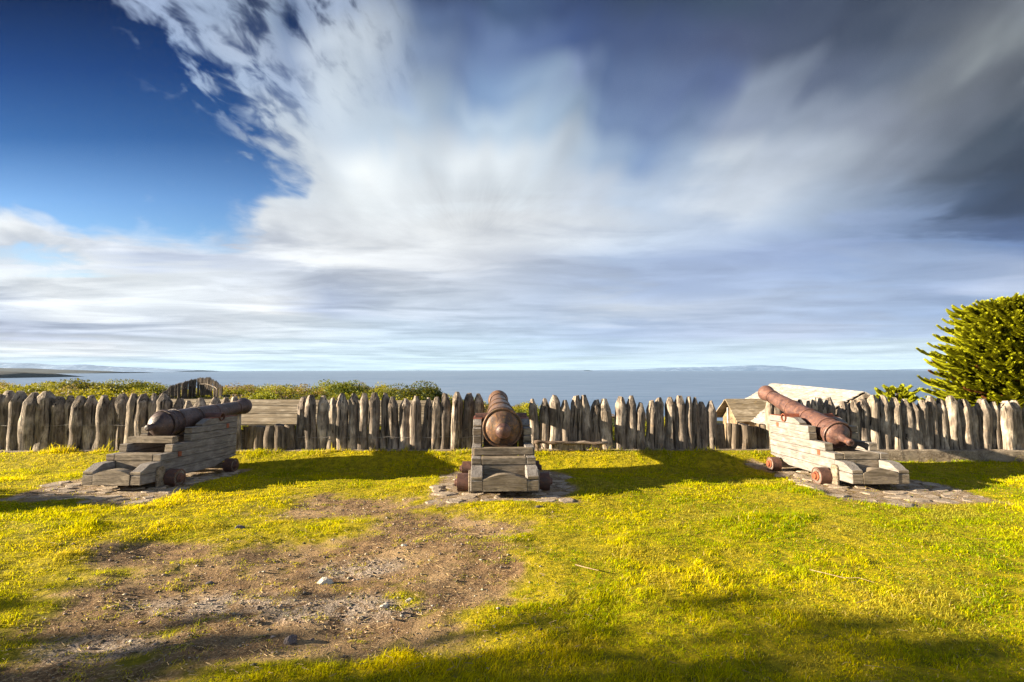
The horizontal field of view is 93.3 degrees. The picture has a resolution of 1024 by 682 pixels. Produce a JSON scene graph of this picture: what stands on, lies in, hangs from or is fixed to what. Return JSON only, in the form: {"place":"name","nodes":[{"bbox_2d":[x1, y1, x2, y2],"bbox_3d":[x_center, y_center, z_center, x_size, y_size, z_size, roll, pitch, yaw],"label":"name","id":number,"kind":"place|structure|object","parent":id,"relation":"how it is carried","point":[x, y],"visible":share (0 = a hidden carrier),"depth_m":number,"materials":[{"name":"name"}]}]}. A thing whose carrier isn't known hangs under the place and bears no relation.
{"place":"outdoors","nodes":[
{"label":"outdoors","id":0,"kind":"place"},
{"bbox_2d":[0,371,83,377],"bbox_3d":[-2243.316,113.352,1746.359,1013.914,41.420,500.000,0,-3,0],"label":"headland","id":1,"kind":"structure","parent":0,"point":[6,374],"depth_m":1755.75,"materials":[{"name":"green plant"}]},
{"bbox_2d":[0,368,150,373],"bbox_3d":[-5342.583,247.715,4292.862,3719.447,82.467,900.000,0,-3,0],"label":"coast","id":2,"kind":"structure","parent":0,"point":[55,371],"depth_m":4179.93},
{"bbox_2d":[0,362,208,371],"bbox_3d":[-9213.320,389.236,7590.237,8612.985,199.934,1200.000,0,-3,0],"label":"mountains","id":3,"kind":"structure","parent":0,"point":[70,367],"depth_m":7385.84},
{"bbox_2d":[0,493,574,681],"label":"gravel","id":4,"kind":"structure","parent":0,"point":[258,622],"depth_m":3.40,"materials":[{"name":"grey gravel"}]},
{"bbox_2d":[0,370,951,420],"bbox_3d":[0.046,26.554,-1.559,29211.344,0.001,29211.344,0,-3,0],"label":"sea","id":5,"kind":"structure","parent":0,"point":[519,387],"depth_m":1136.16,"materials":[{"name":"liquid"}]},
{"bbox_2d":[0,388,1023,681],"bbox_3d":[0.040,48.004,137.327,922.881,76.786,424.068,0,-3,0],"label":"ground","id":6,"kind":"structure","parent":0,"point":[244,552],"depth_m":3.74,"materials":[{"name":"green plant"}]},
{"bbox_2d":[44,378,144,393],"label":"bush","id":7,"kind":"object","parent":6,"relation":"on","point":[85,384],"visible":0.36,"depth_m":43.06,"materials":[{"name":"green plant"}]},
{"bbox_2d":[1,469,239,504],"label":"paving","id":8,"kind":"structure","parent":6,"relation":"on","point":[69,488],"depth_m":6.39,"materials":[{"name":"stone"}]},
{"bbox_2d":[82,398,251,486],"bbox_3d":[-5.153,1.546,7.756,1.258,1.166,2.851,0,-5,3],"label":"cannon","id":9,"kind":"object","parent":8,"relation":"on","point":[171,447],"visible":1,"depth_m":7.12,"materials":[{"name":"grey wood"}]},
{"bbox_2d":[0,390,241,450],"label":"palisade","id":10,"kind":"object","parent":6,"relation":"on","point":[32,420],"visible":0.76,"depth_m":9.04,"materials":[{"name":"grey wood"}]},
{"bbox_2d":[119,380,165,392],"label":"bush","id":11,"kind":"object","parent":6,"relation":"on","point":[150,386],"visible":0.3,"depth_m":44.93,"materials":[{"name":"green plant"}]},
{"bbox_2d":[157,377,222,398],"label":"distant palisade","id":12,"kind":"object","parent":6,"relation":"on","point":[185,388],"visible":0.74,"depth_m":42.72,"materials":[{"name":"brown wood"}]},
{"bbox_2d":[235,525,244,528],"bbox_3d":[-2.743,1.876,4.881,0.101,0.035,0.067,11,4,-22],"label":"stone","id":13,"kind":"object","parent":6,"relation":"on","point":[240,526],"visible":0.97,"depth_m":4.86,"materials":[{"name":"grey stone"}]},
{"bbox_2d":[247,391,282,399],"bbox_3d":[-14.364,3.531,27.677,2.286,1.406,2.697,0,-3,0],"label":"bush","id":14,"kind":"object","parent":6,"relation":"on","point":[261,395],"visible":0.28,"depth_m":27.71,"materials":[{"name":"green plant"}]},
{"bbox_2d":[242,424,295,449],"bbox_3d":[-4.560,1.857,9.095,1.023,0.590,0.271,0,-3,3],"label":"palisade","id":15,"kind":"object","parent":6,"relation":"on","point":[276,436],"visible":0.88,"depth_m":9.02,"materials":[{"name":"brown wood"}]},
{"bbox_2d":[283,634,296,644],"bbox_3d":[-1.316,1.784,2.882,0.056,0.064,0.082,-7,-10,38],"label":"stone","id":16,"kind":"object","parent":6,"relation":"on","point":[291,639],"visible":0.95,"depth_m":2.86,"materials":[{"name":"grey stone"}]},
{"bbox_2d":[171,399,432,446],"bbox_3d":[-7.024,3.318,15.783,9.144,2.857,4.918,0,-3,0],"label":"cabin","id":17,"kind":"object","parent":6,"relation":"on","point":[265,412],"visible":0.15,"depth_m":14.46,"materials":[{"name":"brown wood"}]},
{"bbox_2d":[317,577,333,584],"bbox_3d":[-1.437,1.854,3.736,0.131,0.062,0.075,8,-10,-11],"label":"stone","id":18,"kind":"object","parent":6,"relation":"on","point":[323,580],"visible":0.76,"depth_m":3.71,"materials":[{"name":"white stone"}]},
{"bbox_2d":[0,379,664,446],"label":"scrub","id":19,"kind":"object","parent":6,"relation":"on","point":[247,389],"visible":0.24,"depth_m":42.57,"materials":[{"name":"green plant"}]},
{"bbox_2d":[311,379,370,395],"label":"bush","id":20,"kind":"object","parent":6,"relation":"on","point":[347,387],"visible":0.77,"depth_m":44.88,"materials":[{"name":"green plant"}]},
{"bbox_2d":[379,602,388,607],"bbox_3d":[-0.874,1.806,3.300,0.064,0.029,0.046,-11,-6,-29],"label":"stone","id":21,"kind":"object","parent":6,"relation":"on","point":[385,605],"visible":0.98,"depth_m":3.29,"materials":[{"name":"white stone"}]},
{"bbox_2d":[295,392,483,449],"bbox_3d":[-2.310,1.554,9.138,3.586,1.194,0.335,0,-3,0],"label":"palisade","id":22,"kind":"object","parent":6,"relation":"on","point":[444,426],"visible":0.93,"depth_m":9.06,"materials":[{"name":"grey wood"}]},
{"bbox_2d":[297,436,472,437],"bbox_3d":[-2.298,1.795,9.012,3.401,0.030,0.012,0,-3,0],"label":"fence wire","id":23,"kind":"object","parent":22,"relation":"attached to","point":[395,437],"visible":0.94,"depth_m":9.01,"materials":[{"name":"metal"}]},
{"bbox_2d":[381,380,441,400],"bbox_3d":[-7.848,4.310,39.688,5.503,2.204,3.789,3,-5,-43],"label":"bush","id":24,"kind":"object","parent":6,"relation":"on","point":[402,393],"visible":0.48,"depth_m":38.94,"materials":[{"name":"green plant"}]},
{"bbox_2d":[419,387,442,400],"bbox_3d":[-6.536,4.473,39.124,2.103,1.605,3.505,0,-3,0],"label":"bush","id":25,"kind":"object","parent":6,"relation":"on","point":[426,394],"visible":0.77,"depth_m":38.38,"materials":[{"name":"green plant"}]},
{"bbox_2d":[425,472,574,503],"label":"paving","id":26,"kind":"structure","parent":6,"relation":"on","point":[437,489],"depth_m":6.17,"materials":[{"name":"stone"}]},
{"bbox_2d":[454,390,552,492],"bbox_3d":[-0.181,1.474,7.752,1.303,1.310,3.532,0,-5,-3],"label":"cannon","id":27,"kind":"object","parent":26,"relation":"on","point":[504,463],"visible":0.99,"depth_m":6.48,"materials":[{"name":"grey wood"}]},
{"bbox_2d":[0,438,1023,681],"bbox_3d":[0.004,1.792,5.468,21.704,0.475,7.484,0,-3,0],"label":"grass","id":28,"kind":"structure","parent":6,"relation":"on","point":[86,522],"depth_m":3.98,"materials":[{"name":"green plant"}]},
{"bbox_2d":[0,446,1023,461],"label":"kerb wall","id":29,"kind":"structure","parent":6,"relation":"on","point":[942,455],"depth_m":8.83,"materials":[{"name":"concrete"}]},
{"bbox_2d":[0,456,1023,681],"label":"straw","id":30,"kind":"object","parent":6,"relation":"on","point":[318,603],"visible":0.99,"depth_m":3.23,"materials":[{"name":"beige plant"}]},
{"bbox_2d":[551,444,586,450],"bbox_3d":[1.043,1.944,8.851,0.645,0.122,0.044,0,-3,0],"label":"plank","id":31,"kind":"object","parent":6,"relation":"on","point":[577,447],"visible":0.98,"depth_m":8.83,"materials":[{"name":"brown wood"}]},
{"bbox_2d":[529,395,717,449],"bbox_3d":[2.100,1.580,9.151,3.568,1.128,0.335,0,-3,0],"label":"palisade","id":32,"kind":"object","parent":6,"relation":"on","point":[689,423],"visible":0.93,"depth_m":9.06,"materials":[{"name":"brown wood"}]},
{"bbox_2d":[717,422,765,448],"bbox_3d":[4.328,1.837,9.134,0.995,0.601,0.288,0,-3,0],"label":"palisade","id":33,"kind":"object","parent":6,"relation":"on","point":[739,435],"visible":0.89,"depth_m":9.07,"materials":[{"name":"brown wood"}]},
{"bbox_2d":[716,399,766,438],"bbox_3d":[9.530,3.984,17.835,3.450,3.702,1.935,0,-3,0],"label":"hut","id":34,"kind":"object","parent":6,"relation":"on","point":[744,411],"visible":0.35,"depth_m":17.63,"materials":[{"name":"brown wood"}]},
{"bbox_2d":[745,383,870,426],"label":"house","id":35,"kind":"structure","parent":6,"relation":"on","point":[804,394],"depth_m":15.70,"materials":[{"name":"white wood"}]},
{"bbox_2d":[809,569,871,581],"bbox_3d":[2.454,1.754,3.612,0.401,0.018,0.041,-3,-4,36],"label":"twig","id":36,"kind":"object","parent":6,"relation":"on","point":[839,576],"visible":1,"depth_m":3.60,"materials":[{"name":"brown wood"}]},
{"bbox_2d":[745,463,982,507],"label":"paving","id":37,"kind":"structure","parent":6,"relation":"on","point":[899,494],"depth_m":6.34,"materials":[{"name":"stone"}]},
{"bbox_2d":[758,385,909,484],"bbox_3d":[4.817,1.419,7.777,1.208,1.387,2.867,0,-5,0],"label":"cannon","id":38,"kind":"object","parent":37,"relation":"on","point":[828,448],"visible":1,"depth_m":7.15,"materials":[{"name":"grey wood"}]},
{"bbox_2d":[765,395,1023,449],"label":"palisade","id":39,"kind":"object","parent":6,"relation":"on","point":[929,422],"visible":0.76,"depth_m":8.96,"materials":[{"name":"grey wood"}]},
{"bbox_2d":[874,383,920,403],"bbox_3d":[9.800,2.647,12.274,1.002,3.143,1.158,0,-3,0],"label":"araucaria","id":40,"kind":"object","parent":6,"relation":"on","point":[901,391],"visible":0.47,"depth_m":12.17,"materials":[{"name":"green plant"}]},
{"bbox_2d":[916,293,1023,409],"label":"araucaria","id":41,"kind":"object","parent":6,"relation":"on","point":[983,358],"visible":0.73,"depth_m":14.00,"materials":[{"name":"green plant"}]},
{"bbox_3d":[1.625,1.993,8.860,0.065,0.259,0.117,0,-3,0],"label":"stub post","id":42,"kind":"object","parent":6,"relation":"on","visible":0},
{"bbox_2d":[534,440,607,448],"bbox_3d":[1.072,1.879,8.796,1.346,0.158,0.103,0,-3,0],"label":"pole","id":43,"kind":"object","parent":42,"relation":"on","point":[541,442],"visible":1,"depth_m":8.78,"materials":[{"name":"wood"}]},
{"bbox_2d":[0,0,1023,370],"label":"sky","id":44,"kind":"structure","parent":0,"point":[211,185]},
{"bbox_2d":[584,365,833,370],"bbox_3d":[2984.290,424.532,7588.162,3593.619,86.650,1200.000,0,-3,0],"label":"island","id":45,"kind":"structure","parent":0,"point":[755,368],"depth_m":7229.52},
{"bbox_2d":[866,369,939,370],"bbox_3d":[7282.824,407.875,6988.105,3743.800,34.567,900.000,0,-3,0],"label":"shore","id":46,"kind":"structure","parent":0,"point":[912,369],"depth_m":6835.53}
]}

